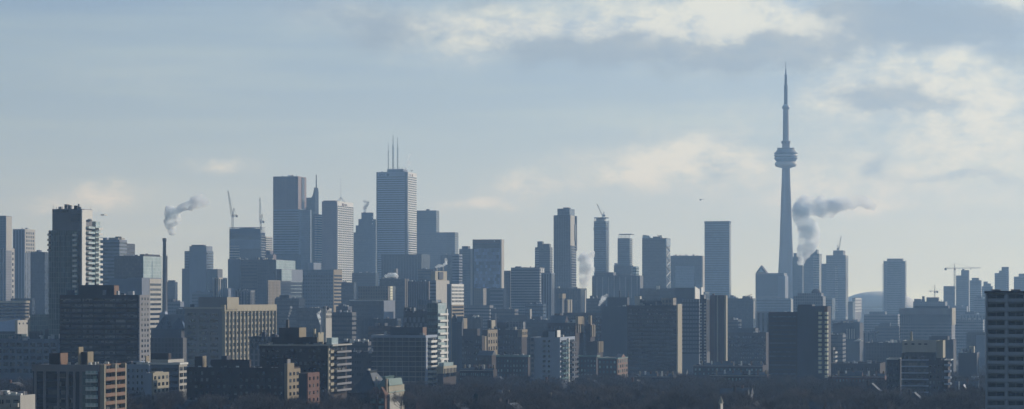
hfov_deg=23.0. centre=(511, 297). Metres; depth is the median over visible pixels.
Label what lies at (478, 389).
bare tree
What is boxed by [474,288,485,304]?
office tower
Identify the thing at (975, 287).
condominium tower
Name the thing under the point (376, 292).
office tower
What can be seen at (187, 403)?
brick house
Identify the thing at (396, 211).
office tower
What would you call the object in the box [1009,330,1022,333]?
balcony window
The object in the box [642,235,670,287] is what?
office tower
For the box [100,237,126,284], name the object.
office tower
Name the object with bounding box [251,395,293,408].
bare tree
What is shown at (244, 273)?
office tower
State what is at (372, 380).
mansion
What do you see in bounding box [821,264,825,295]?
condominium tower
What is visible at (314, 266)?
office tower
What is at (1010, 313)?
balcony window
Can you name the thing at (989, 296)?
balcony window
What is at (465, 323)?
office tower
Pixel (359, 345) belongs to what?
office tower
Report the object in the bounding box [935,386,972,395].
bare tree
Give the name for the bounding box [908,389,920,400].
brick house
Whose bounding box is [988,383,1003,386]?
balcony window
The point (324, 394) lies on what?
bare tree
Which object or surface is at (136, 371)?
apartment building
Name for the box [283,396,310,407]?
bare tree
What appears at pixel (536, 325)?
office tower
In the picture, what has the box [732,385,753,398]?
brick house
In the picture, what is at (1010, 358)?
balcony window
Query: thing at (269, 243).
condominium tower
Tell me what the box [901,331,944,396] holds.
apartment building
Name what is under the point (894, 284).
condominium tower
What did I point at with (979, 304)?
office tower
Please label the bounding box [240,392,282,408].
bare tree
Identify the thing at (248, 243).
unfinished tower
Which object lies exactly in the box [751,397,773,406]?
bare tree
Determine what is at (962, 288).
condominium tower
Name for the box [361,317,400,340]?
office tower
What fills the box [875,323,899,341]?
office tower
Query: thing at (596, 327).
window
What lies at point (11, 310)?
office tower
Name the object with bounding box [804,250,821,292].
condominium tower
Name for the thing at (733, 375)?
row of houses
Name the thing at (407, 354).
apartment building
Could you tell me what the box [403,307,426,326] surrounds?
office tower
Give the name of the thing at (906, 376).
balcony door
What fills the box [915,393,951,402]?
bare tree
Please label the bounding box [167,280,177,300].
office tower
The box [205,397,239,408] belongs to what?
bare tree
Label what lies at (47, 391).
window
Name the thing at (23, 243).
condominium tower
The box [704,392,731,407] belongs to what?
bare tree
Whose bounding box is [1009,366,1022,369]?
balcony window
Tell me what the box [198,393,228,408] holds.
bare tree
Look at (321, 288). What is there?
office tower
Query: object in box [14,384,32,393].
bare tree
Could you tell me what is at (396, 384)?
mansion
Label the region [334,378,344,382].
balcony door
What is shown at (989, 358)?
balcony window
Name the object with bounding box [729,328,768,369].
office tower
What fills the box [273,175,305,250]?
office tower
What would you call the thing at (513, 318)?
office tower
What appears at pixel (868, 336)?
office tower
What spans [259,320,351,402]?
apartment building
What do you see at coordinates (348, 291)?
office tower
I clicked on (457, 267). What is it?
office tower
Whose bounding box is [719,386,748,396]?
brick house
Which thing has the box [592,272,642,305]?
office tower
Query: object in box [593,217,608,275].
unfinished tower
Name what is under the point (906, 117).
sky
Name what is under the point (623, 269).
office tower
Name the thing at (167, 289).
smokestack
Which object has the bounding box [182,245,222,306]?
office tower
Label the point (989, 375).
balcony window
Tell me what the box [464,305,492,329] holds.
office tower
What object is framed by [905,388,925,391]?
balcony door
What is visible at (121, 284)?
office tower
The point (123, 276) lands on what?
window
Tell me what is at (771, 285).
office tower
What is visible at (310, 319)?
office tower
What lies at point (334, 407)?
bare tree
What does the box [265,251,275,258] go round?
office tower
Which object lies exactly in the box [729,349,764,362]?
window
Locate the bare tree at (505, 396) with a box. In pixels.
[478,389,515,404]
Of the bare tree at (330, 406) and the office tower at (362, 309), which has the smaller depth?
the bare tree at (330, 406)
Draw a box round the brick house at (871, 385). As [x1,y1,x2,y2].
[865,381,879,393]
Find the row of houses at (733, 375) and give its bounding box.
[709,370,770,391]
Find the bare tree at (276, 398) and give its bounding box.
[253,395,284,408]
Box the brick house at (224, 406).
[209,401,236,408]
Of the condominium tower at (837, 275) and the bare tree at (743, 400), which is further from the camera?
the condominium tower at (837, 275)
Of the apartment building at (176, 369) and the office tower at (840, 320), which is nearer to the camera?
the apartment building at (176, 369)
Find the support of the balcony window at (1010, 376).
in the apartment building at (1004, 349)
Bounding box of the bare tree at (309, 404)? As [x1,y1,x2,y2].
[294,398,321,408]
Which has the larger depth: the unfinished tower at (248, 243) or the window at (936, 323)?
the unfinished tower at (248, 243)
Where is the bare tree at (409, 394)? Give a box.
[385,389,426,408]
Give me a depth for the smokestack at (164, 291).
2298.47 m
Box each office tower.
[0,301,29,321]
[11,298,34,315]
[30,250,48,313]
[30,314,48,338]
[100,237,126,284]
[109,279,126,294]
[114,254,161,311]
[127,244,134,255]
[127,278,160,337]
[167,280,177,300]
[168,299,183,313]
[176,307,184,313]
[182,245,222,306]
[184,297,276,366]
[192,291,212,306]
[212,278,233,296]
[228,257,276,304]
[235,289,254,304]
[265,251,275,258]
[267,280,280,303]
[269,260,294,279]
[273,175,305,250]
[273,209,310,269]
[275,295,304,334]
[277,269,302,297]
[296,307,322,336]
[302,270,341,311]
[306,175,318,262]
[308,263,320,269]
[315,214,321,269]
[322,197,353,281]
[323,306,331,341]
[332,310,355,342]
[336,304,351,311]
[341,282,355,305]
[341,339,370,374]
[349,300,394,338]
[349,348,372,385]
[352,271,378,299]
[358,286,395,318]
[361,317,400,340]
[368,323,399,347]
[376,137,416,285]
[380,269,408,326]
[381,254,429,280]
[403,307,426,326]
[407,280,429,310]
[417,209,438,231]
[417,232,457,270]
[417,268,435,280]
[418,300,447,379]
[430,267,448,307]
[437,362,456,395]
[440,253,451,283]
[447,284,463,361]
[451,318,466,361]
[452,249,472,304]
[452,314,463,372]
[459,246,469,304]
[463,315,482,335]
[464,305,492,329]
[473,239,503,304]
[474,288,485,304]
[486,288,506,308]
[491,308,518,321]
[499,309,532,328]
[504,271,510,308]
[525,302,545,319]
[527,316,549,354]
[541,273,554,319]
[555,286,586,312]
[559,294,565,314]
[564,299,571,312]
[587,296,605,312]
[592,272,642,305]
[614,263,632,274]
[633,266,638,274]
[640,286,672,299]
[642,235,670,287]
[670,254,704,291]
[673,286,699,304]
[682,299,699,373]
[700,295,709,363]
[703,292,708,298]
[704,221,730,298]
[710,294,727,362]
[728,296,755,327]
[728,317,740,360]
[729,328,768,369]
[755,265,787,297]
[756,297,792,311]
[756,312,768,331]
[794,289,825,311]
[826,298,834,332]
[831,333,845,361]
[832,319,859,332]
[848,302,854,319]
[852,298,861,322]
[863,330,877,361]
[864,312,899,330]
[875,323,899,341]
[913,296,946,307]
[929,336,955,372]
[943,286,955,305]
[950,305,967,318]
[955,318,984,357]
[960,312,984,318]
[966,332,984,369]
[974,296,984,313]
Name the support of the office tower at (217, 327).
on the ground
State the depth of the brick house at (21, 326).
1806.41 m
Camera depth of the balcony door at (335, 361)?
1135.55 m
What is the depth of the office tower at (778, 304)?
3705.81 m
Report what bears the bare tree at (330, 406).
on the ground
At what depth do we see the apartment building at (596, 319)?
2257.54 m
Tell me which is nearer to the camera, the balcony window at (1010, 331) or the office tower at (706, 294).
the balcony window at (1010, 331)
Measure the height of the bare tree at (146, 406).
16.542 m
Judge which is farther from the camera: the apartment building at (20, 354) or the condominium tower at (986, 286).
the condominium tower at (986, 286)
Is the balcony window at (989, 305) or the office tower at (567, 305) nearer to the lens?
the balcony window at (989, 305)
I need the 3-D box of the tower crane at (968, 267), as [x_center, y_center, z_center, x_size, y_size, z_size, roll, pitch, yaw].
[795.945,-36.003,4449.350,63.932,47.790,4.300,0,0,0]
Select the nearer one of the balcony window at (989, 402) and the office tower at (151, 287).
the balcony window at (989, 402)
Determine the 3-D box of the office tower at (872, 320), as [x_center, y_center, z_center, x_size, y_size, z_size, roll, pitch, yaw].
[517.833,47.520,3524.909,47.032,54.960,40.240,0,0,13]
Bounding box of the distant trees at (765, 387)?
[0,356,984,408]
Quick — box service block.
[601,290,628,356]
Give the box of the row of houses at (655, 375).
[635,371,675,393]
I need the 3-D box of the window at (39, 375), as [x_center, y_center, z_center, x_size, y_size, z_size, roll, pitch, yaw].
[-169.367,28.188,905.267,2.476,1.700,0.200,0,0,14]
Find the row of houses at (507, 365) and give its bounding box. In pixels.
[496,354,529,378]
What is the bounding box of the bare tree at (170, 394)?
[153,389,184,408]
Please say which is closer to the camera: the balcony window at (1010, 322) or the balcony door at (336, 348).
the balcony window at (1010, 322)
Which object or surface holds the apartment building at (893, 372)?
on the ground
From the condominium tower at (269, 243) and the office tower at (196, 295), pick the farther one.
the condominium tower at (269, 243)
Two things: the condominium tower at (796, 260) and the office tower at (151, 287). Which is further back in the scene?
the condominium tower at (796, 260)
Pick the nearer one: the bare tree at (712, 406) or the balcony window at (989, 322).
the balcony window at (989, 322)
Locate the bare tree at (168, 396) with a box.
[156,393,190,408]
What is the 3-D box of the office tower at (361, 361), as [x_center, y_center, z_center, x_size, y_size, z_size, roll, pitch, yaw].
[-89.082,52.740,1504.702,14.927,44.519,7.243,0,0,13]
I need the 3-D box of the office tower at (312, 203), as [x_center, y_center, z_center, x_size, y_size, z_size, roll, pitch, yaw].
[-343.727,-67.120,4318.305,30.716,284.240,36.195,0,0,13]
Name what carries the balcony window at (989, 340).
in the apartment building at (1004, 349)
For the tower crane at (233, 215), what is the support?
on the unfinished tower at (248, 243)
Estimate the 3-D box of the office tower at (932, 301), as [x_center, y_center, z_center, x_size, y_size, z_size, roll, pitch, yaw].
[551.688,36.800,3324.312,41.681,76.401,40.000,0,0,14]
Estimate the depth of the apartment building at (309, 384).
1052.19 m
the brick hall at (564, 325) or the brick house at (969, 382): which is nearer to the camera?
the brick house at (969, 382)
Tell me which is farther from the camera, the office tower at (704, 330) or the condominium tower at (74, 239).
the office tower at (704, 330)
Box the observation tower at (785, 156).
[774,67,797,297]
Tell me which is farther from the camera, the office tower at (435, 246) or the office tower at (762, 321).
the office tower at (435, 246)
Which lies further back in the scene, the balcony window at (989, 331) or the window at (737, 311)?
the window at (737, 311)
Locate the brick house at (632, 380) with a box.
[629,377,640,385]
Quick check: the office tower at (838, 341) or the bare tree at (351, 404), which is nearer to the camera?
the bare tree at (351, 404)
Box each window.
[37,373,42,377]
[37,381,42,385]
[46,373,56,377]
[46,382,56,385]
[46,390,56,393]
[46,398,56,402]
[46,406,56,408]
[60,398,65,402]
[115,276,141,278]
[260,279,268,296]
[303,293,332,308]
[382,262,420,280]
[584,327,600,354]
[629,321,675,372]
[728,311,752,317]
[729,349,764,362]
[756,286,776,294]
[900,323,950,341]
[988,295,1003,298]
[988,304,1003,306]
[988,312,1003,315]
[988,321,1003,324]
[988,330,1003,333]
[988,339,1003,342]
[988,348,1003,351]
[988,357,1003,360]
[988,366,1003,369]
[988,374,1003,377]
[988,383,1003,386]
[988,392,1003,395]
[988,401,1003,404]
[1009,295,1022,298]
[1009,304,1022,306]
[1009,312,1022,315]
[1009,321,1022,324]
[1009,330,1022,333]
[1009,339,1022,342]
[1009,348,1022,351]
[1009,357,1022,360]
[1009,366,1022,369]
[1009,375,1022,378]
[1009,383,1022,386]
[1009,392,1022,395]
[1009,401,1022,404]
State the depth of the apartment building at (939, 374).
1346.29 m
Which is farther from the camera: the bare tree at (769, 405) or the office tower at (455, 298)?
the office tower at (455, 298)
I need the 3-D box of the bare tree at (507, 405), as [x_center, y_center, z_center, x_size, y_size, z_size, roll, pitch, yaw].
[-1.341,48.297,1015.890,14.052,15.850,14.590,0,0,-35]
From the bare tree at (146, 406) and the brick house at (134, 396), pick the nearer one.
the bare tree at (146, 406)
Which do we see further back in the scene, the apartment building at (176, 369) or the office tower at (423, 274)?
the office tower at (423, 274)
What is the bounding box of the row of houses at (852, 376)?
[832,371,885,396]
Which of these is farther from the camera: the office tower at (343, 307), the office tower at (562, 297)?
the office tower at (562, 297)
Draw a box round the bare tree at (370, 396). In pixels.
[347,388,389,408]
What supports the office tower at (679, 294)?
on the ground
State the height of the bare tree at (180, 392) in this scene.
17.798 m
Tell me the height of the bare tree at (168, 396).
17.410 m
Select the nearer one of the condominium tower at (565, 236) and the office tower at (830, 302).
the condominium tower at (565, 236)
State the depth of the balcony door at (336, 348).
1136.94 m
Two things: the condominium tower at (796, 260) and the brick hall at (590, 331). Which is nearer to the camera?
the brick hall at (590, 331)
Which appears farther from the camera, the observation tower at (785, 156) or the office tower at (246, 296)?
the observation tower at (785, 156)
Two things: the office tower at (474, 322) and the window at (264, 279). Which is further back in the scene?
the window at (264, 279)
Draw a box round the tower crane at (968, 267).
[944,263,980,286]
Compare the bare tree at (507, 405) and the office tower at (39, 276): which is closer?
the bare tree at (507, 405)
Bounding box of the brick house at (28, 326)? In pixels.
[28,318,29,336]
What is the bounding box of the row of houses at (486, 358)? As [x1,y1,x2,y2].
[478,351,495,368]
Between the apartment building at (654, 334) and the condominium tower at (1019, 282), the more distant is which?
the condominium tower at (1019, 282)
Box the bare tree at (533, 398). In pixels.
[512,394,554,408]
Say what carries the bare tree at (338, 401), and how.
on the ground
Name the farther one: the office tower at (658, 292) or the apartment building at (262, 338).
the office tower at (658, 292)
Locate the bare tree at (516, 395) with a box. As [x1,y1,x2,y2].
[491,391,524,403]
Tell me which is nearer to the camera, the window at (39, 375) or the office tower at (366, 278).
the window at (39, 375)
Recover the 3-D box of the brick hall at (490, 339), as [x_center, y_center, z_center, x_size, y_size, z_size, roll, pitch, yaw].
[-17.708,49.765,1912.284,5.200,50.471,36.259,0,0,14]
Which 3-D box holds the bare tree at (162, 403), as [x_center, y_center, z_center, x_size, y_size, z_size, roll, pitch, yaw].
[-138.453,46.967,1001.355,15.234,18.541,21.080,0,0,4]
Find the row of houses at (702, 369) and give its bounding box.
[693,361,767,376]
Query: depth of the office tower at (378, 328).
1803.69 m
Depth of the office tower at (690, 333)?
2051.55 m
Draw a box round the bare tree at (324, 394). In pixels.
[319,388,341,400]
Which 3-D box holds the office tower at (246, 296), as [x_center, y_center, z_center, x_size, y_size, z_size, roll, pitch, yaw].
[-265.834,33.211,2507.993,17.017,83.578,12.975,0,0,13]
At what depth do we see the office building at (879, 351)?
2003.85 m
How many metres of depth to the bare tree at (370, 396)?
1077.74 m
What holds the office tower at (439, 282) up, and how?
on the ground
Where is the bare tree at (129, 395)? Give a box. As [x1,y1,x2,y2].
[126,386,134,396]
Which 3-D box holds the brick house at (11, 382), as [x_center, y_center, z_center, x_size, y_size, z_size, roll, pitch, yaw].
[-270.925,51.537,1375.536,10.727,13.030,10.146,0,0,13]
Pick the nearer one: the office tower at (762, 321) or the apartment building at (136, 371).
the apartment building at (136, 371)
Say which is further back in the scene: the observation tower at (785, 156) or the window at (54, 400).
the observation tower at (785, 156)
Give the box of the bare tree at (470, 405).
[446,399,486,408]
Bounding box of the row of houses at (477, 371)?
[460,364,496,386]
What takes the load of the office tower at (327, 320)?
on the ground
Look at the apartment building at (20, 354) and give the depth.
1505.45 m
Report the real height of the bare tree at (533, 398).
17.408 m
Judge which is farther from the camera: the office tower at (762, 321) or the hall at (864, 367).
the office tower at (762, 321)
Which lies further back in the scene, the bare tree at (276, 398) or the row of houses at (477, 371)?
the row of houses at (477, 371)
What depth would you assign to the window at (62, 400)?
903.13 m
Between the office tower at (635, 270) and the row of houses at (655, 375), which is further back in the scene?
the office tower at (635, 270)
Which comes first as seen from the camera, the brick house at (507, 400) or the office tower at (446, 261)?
the brick house at (507, 400)
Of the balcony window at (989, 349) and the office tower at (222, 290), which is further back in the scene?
the office tower at (222, 290)
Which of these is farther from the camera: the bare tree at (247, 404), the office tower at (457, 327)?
the office tower at (457, 327)
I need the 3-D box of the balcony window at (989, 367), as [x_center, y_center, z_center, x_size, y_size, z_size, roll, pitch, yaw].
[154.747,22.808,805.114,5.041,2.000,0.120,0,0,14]
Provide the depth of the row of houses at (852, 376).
1524.74 m
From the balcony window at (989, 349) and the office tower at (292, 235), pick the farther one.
the office tower at (292, 235)
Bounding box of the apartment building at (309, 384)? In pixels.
[299,372,318,408]
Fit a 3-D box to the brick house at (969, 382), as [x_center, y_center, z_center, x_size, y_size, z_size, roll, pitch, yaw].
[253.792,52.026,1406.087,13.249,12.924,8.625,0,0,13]
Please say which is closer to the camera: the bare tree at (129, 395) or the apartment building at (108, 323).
the bare tree at (129, 395)
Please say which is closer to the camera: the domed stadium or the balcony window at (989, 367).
the balcony window at (989, 367)
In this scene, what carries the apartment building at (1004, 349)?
on the ground
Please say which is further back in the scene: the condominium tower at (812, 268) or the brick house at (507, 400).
the condominium tower at (812, 268)
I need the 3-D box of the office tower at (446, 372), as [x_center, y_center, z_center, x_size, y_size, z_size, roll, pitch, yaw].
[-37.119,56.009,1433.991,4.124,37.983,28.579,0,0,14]
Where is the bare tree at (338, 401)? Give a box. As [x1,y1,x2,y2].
[326,395,360,408]
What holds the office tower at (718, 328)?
on the ground
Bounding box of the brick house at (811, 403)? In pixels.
[809,402,840,408]
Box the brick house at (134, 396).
[126,393,144,407]
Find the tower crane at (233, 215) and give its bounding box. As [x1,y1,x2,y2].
[228,191,237,228]
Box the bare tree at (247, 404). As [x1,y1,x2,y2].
[233,399,261,408]
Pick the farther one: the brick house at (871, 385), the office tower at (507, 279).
the office tower at (507, 279)
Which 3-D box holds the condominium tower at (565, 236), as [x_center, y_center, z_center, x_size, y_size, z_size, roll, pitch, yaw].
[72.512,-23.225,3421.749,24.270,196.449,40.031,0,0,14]
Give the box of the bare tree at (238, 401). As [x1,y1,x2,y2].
[230,394,261,406]
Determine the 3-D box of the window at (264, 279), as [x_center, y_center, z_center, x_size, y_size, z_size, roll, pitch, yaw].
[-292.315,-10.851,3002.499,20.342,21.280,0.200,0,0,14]
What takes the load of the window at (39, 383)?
in the apartment building at (60, 381)
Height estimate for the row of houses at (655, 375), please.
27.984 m
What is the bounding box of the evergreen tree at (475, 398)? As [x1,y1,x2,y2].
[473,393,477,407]
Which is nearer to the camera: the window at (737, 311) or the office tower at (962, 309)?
the window at (737, 311)
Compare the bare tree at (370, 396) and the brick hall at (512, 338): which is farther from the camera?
the brick hall at (512, 338)
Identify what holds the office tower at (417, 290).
on the ground
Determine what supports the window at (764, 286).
in the office tower at (771, 285)
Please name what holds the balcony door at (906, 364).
in the apartment building at (917, 356)
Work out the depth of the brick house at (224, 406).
1059.05 m
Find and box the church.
[718,397,722,408]
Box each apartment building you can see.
[0,329,59,382]
[0,390,34,408]
[32,347,125,408]
[59,279,149,363]
[126,356,149,394]
[145,371,168,404]
[148,353,187,396]
[150,338,186,361]
[187,356,299,408]
[250,332,278,365]
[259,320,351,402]
[299,372,318,408]
[371,326,443,389]
[511,266,544,314]
[530,330,578,385]
[563,313,600,354]
[627,296,681,375]
[769,304,830,388]
[831,347,836,362]
[887,358,900,396]
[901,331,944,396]
[929,356,952,397]
[984,289,1023,408]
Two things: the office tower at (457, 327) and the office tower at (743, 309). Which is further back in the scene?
the office tower at (743, 309)
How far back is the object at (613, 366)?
1642.26 m
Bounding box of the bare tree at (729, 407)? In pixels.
[714,403,742,408]
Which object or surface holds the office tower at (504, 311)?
on the ground
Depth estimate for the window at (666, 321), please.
1904.47 m
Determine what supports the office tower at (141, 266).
on the ground
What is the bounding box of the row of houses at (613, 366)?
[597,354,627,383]
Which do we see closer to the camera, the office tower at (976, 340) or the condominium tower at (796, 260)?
the office tower at (976, 340)
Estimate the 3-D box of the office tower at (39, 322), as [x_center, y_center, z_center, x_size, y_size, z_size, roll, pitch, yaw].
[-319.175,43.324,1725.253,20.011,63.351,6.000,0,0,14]
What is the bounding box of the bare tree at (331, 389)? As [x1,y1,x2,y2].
[319,386,333,401]
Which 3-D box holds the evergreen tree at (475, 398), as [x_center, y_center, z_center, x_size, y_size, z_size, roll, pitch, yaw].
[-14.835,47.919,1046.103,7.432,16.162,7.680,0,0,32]
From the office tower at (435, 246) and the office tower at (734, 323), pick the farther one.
the office tower at (435, 246)
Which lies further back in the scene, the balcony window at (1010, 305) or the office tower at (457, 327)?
the office tower at (457, 327)
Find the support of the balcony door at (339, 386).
in the apartment building at (326, 360)
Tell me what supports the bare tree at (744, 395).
on the ground
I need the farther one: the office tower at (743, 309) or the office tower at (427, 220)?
the office tower at (427, 220)
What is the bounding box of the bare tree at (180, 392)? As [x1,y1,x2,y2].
[169,387,186,398]
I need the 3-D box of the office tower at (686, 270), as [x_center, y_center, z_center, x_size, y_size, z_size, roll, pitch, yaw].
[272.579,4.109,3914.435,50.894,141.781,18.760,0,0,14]
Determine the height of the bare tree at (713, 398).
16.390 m
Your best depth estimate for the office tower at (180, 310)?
2403.71 m
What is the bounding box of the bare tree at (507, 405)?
[493,402,519,408]
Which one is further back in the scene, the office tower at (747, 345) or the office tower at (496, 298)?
the office tower at (496, 298)
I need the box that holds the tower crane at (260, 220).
[259,198,263,229]
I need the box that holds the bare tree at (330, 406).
[309,402,334,408]
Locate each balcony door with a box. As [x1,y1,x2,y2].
[334,347,344,350]
[334,353,344,356]
[334,360,344,363]
[334,366,344,369]
[334,372,344,376]
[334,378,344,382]
[334,385,344,388]
[905,356,925,358]
[905,363,925,365]
[905,369,925,371]
[905,375,925,378]
[905,382,925,384]
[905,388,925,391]
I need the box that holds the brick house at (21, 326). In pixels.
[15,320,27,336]
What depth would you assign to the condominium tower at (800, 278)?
4301.45 m
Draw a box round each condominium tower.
[0,216,14,300]
[13,228,34,297]
[47,204,106,338]
[265,237,272,254]
[354,213,375,272]
[535,241,552,272]
[553,207,576,287]
[792,253,801,311]
[797,265,803,292]
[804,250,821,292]
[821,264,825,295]
[826,250,847,318]
[882,259,906,313]
[956,269,968,311]
[970,278,981,311]
[982,282,992,297]
[995,267,1008,290]
[1014,274,1023,290]
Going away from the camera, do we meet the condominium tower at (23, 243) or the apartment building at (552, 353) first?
the apartment building at (552, 353)
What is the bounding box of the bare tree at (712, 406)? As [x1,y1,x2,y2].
[698,394,731,408]
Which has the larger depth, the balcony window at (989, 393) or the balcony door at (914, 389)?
the balcony door at (914, 389)
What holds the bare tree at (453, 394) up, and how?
on the ground
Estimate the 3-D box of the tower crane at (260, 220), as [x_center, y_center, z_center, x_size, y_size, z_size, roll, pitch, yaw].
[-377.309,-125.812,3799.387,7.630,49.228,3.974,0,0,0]
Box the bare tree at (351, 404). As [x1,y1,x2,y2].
[322,395,364,408]
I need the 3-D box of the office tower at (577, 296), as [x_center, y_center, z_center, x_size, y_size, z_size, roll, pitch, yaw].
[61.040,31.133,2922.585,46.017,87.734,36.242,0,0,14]
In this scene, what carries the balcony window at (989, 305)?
in the apartment building at (1004, 349)
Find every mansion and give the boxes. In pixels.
[348,369,404,408]
[388,377,403,408]
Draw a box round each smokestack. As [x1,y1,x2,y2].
[162,238,166,311]
[166,256,167,312]
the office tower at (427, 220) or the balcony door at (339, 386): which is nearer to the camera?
the balcony door at (339, 386)
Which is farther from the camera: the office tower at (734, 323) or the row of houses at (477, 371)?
the office tower at (734, 323)
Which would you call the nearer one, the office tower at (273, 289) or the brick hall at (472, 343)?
the brick hall at (472, 343)
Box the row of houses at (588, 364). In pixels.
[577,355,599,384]
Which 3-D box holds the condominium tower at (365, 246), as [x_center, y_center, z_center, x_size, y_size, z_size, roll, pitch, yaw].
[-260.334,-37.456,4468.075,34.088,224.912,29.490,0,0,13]
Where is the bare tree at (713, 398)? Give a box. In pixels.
[693,396,723,408]
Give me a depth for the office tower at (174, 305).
2702.33 m
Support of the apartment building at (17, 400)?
on the ground
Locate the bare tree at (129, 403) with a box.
[126,393,136,408]
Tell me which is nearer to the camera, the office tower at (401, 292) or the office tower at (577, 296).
the office tower at (401, 292)
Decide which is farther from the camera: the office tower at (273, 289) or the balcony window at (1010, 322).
the office tower at (273, 289)
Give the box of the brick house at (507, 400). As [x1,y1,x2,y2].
[504,399,521,408]
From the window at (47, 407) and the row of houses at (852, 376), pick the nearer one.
the window at (47, 407)
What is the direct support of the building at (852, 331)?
on the ground
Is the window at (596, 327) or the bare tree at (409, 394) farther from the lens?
the window at (596, 327)
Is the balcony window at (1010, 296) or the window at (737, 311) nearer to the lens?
the balcony window at (1010, 296)
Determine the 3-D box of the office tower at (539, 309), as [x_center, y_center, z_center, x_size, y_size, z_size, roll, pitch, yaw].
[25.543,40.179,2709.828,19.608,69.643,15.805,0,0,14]
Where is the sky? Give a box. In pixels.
[0,0,1023,310]
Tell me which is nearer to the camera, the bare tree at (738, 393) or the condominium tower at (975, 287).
the bare tree at (738, 393)
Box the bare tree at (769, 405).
[750,398,788,408]
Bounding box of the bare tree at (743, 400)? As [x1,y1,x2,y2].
[727,396,762,408]
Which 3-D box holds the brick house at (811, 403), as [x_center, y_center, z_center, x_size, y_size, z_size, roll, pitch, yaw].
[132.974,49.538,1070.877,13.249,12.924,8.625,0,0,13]
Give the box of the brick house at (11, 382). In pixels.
[9,380,24,385]
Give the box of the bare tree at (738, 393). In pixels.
[714,389,757,406]
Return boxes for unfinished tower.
[229,227,265,259]
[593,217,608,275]
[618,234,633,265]
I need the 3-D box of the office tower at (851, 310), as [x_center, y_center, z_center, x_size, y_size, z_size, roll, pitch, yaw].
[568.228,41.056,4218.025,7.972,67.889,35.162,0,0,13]
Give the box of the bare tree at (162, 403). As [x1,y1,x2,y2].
[147,395,181,408]
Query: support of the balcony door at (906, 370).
in the apartment building at (917, 356)
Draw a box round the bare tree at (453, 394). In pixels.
[442,389,475,408]
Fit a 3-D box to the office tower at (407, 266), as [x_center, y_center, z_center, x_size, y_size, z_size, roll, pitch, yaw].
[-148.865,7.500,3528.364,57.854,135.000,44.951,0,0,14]
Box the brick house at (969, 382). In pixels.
[955,379,978,388]
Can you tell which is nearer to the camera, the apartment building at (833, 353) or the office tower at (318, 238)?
the apartment building at (833, 353)
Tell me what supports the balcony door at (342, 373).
in the apartment building at (326, 360)
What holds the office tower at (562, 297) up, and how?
on the ground
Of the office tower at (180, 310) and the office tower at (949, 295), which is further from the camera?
the office tower at (949, 295)
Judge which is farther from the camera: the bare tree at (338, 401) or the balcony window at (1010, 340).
the bare tree at (338, 401)
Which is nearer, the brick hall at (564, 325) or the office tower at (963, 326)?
the brick hall at (564, 325)
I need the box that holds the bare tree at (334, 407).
[315,400,351,408]
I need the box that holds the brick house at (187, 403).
[170,399,197,408]
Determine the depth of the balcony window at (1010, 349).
803.65 m
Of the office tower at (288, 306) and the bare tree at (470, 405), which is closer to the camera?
the bare tree at (470, 405)
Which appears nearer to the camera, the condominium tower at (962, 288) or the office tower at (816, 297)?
the office tower at (816, 297)
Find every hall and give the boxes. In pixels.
[151,312,184,337]
[462,329,483,367]
[482,329,496,354]
[487,313,496,328]
[487,322,527,354]
[547,313,583,374]
[586,315,594,354]
[587,341,602,356]
[831,360,884,374]
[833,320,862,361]
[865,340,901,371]
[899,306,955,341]
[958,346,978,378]
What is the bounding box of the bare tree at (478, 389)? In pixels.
[463,382,499,408]
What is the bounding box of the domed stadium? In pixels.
[848,291,913,330]
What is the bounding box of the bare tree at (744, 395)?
[725,392,762,405]
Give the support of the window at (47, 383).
in the apartment building at (60, 381)
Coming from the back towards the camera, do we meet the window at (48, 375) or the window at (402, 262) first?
the window at (402, 262)
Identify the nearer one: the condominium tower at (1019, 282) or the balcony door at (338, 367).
the balcony door at (338, 367)
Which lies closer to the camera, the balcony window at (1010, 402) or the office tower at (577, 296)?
the balcony window at (1010, 402)
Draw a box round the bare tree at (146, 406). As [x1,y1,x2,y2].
[128,399,159,408]
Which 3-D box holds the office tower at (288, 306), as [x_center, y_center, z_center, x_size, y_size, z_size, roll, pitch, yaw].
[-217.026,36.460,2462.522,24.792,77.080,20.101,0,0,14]
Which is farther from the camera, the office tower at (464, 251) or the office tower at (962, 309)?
the office tower at (464, 251)
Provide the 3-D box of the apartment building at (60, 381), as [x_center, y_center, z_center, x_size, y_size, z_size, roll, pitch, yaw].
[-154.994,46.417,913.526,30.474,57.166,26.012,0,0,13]
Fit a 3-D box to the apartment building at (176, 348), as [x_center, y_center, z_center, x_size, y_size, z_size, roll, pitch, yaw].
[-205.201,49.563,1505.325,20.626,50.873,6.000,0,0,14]
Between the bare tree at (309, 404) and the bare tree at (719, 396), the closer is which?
the bare tree at (309, 404)
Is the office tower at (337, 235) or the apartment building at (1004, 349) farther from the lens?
the office tower at (337, 235)
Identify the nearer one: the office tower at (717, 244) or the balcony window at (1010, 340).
the balcony window at (1010, 340)

